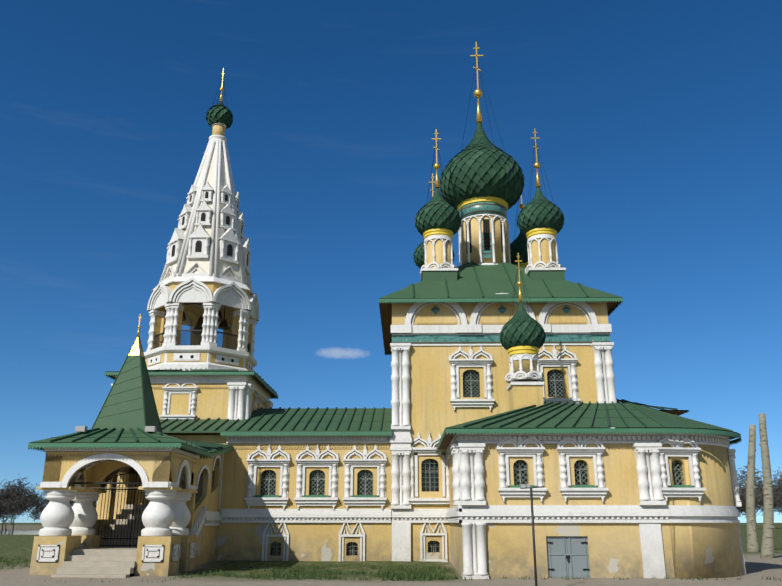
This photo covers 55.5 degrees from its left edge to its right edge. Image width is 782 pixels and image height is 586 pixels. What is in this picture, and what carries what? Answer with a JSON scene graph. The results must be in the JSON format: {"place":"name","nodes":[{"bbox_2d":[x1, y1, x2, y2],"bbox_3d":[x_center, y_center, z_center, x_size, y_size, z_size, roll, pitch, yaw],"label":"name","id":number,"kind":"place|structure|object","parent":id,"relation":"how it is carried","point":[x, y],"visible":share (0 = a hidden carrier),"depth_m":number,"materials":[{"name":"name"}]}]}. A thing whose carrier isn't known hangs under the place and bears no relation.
{"place":"outdoors","nodes":[
{"label":"outdoors","id":0,"kind":"place"},
{"bbox_2d":[0,525,43,534],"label":"river and bank","id":1,"kind":"structure","parent":0,"point":[26,529],"depth_m":181.66,"materials":[{"name":"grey liquid"}]},
{"bbox_2d":[186,454,221,565],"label":"gallery wall","id":2,"kind":"structure","parent":0,"point":[206,545],"depth_m":28.52,"materials":[{"name":"yellow paint"}]},
{"bbox_2d":[195,454,220,503],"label":"trim","id":3,"kind":"structure","parent":2,"relation":"attached to","point":[199,483],"depth_m":28.35,"materials":[{"name":"white paint"}]},
{"bbox_2d":[96,435,391,560],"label":"refectory walls","id":4,"kind":"structure","parent":0,"point":[307,541],"depth_m":30.22,"materials":[{"name":"yellow paint"}]},
{"bbox_2d":[159,407,391,560],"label":"refectory trim","id":5,"kind":"structure","parent":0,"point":[319,425],"depth_m":30.71,"materials":[{"name":"white paint"}]},
{"bbox_2d":[0,523,781,585],"bbox_3d":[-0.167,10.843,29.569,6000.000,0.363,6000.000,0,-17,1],"label":"ground","id":6,"kind":"structure","parent":0,"point":[757,568],"depth_m":22.89,"materials":[{"name":"green plant"}]},
{"bbox_2d":[0,474,96,531],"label":"riverbank trees","id":7,"kind":"object","parent":6,"relation":"on","point":[16,503],"visible":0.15,"depth_m":142.31,"materials":[{"name":"grey plant"}]},
{"bbox_2d":[28,314,211,577],"bbox_3d":[-9.156,5.105,25.641,5.005,9.130,4.317,0,-17,1],"label":"porch","id":8,"kind":"object","parent":6,"relation":"on","point":[83,465],"visible":1,"depth_m":24.10,"materials":[{"name":"paint"}]},
{"bbox_2d":[92,440,232,546],"bbox_3d":[-9.104,7.937,28.133,4.955,5.190,4.850,0,-17,1],"label":"stair gallery","id":9,"kind":"object","parent":6,"relation":"on","point":[208,518],"visible":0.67,"depth_m":28.37,"materials":[{"name":"paint"}]},
{"bbox_2d":[105,369,277,434],"bbox_3d":[-9.534,8.508,35.684,6.874,8.753,6.874,0,-17,1],"label":"bell tower base","id":10,"kind":"object","parent":6,"relation":"on","point":[233,394],"visible":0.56,"depth_m":33.73,"materials":[{"name":"yellow paint"}]},
{"bbox_2d":[143,276,258,371],"bbox_3d":[-9.534,2.132,37.653,5.420,4.940,5.420,0,-17,1],"label":"belfry","id":11,"kind":"object","parent":10,"relation":"on","point":[204,308],"visible":0.9,"depth_m":35.91,"materials":[{"name":"white paint"}]},
{"bbox_2d":[159,68,252,292],"bbox_3d":[-9.534,-6.471,40.309,4.492,13.192,4.518,0,-17,1],"label":"tent-shaped spire","id":12,"kind":"object","parent":11,"relation":"on","point":[208,239],"visible":0.96,"depth_m":38.07,"materials":[{"name":"white paint"}]},
{"bbox_2d":[0,556,780,582],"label":"grass tufts","id":13,"kind":"object","parent":6,"relation":"on","point":[286,575],"visible":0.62,"depth_m":24.17,"materials":[{"name":"green plant"}]},
{"bbox_2d":[379,261,622,561],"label":"church trim","id":14,"kind":"structure","parent":6,"relation":"on","point":[482,286],"depth_m":32.05,"materials":[{"name":"white paint"}]},
{"bbox_2d":[413,42,565,280],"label":"onion domes","id":15,"kind":"structure","parent":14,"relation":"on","point":[481,184],"depth_m":37.46,"materials":[{"name":"paint"}]},
{"bbox_2d":[520,484,544,585],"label":"lamp post","id":16,"kind":"object","parent":6,"relation":"on","point":[524,486],"visible":1,"depth_m":19.44,"materials":[{"name":"black metal"}]},
{"bbox_2d":[436,253,745,578],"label":"chapel trim","id":17,"kind":"structure","parent":6,"relation":"on","point":[646,432],"depth_m":24.22,"materials":[{"name":"white paint"}]},
{"bbox_2d":[736,466,781,517],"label":"grove trees","id":18,"kind":"object","parent":6,"relation":"on","point":[777,497],"visible":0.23,"depth_m":202.50,"materials":[{"name":"grey plant"}]},
{"bbox_2d":[745,413,774,557],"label":"tree trunks","id":19,"kind":"object","parent":6,"relation":"on","point":[767,548],"visible":0.98,"depth_m":38.11,"materials":[{"name":"brown plant"}]},
{"bbox_2d":[0,0,781,522],"label":"sky","id":20,"kind":"structure","parent":0,"point":[657,124],"materials":[{"name":"blue"}]},
{"bbox_2d":[392,302,608,561],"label":"church walls","id":21,"kind":"structure","parent":0,"point":[433,413],"depth_m":31.71,"materials":[{"name":"yellow paint"}]},
{"bbox_2d":[449,444,674,578],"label":"chapel walls","id":22,"kind":"structure","parent":0,"point":[614,549],"depth_m":23.71,"materials":[{"name":"yellow paint"}]},
{"bbox_2d":[662,444,743,578],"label":"wall","id":23,"kind":"structure","parent":0,"point":[706,550],"depth_m":24.02,"materials":[{"name":"yellow paint"}]}
]}

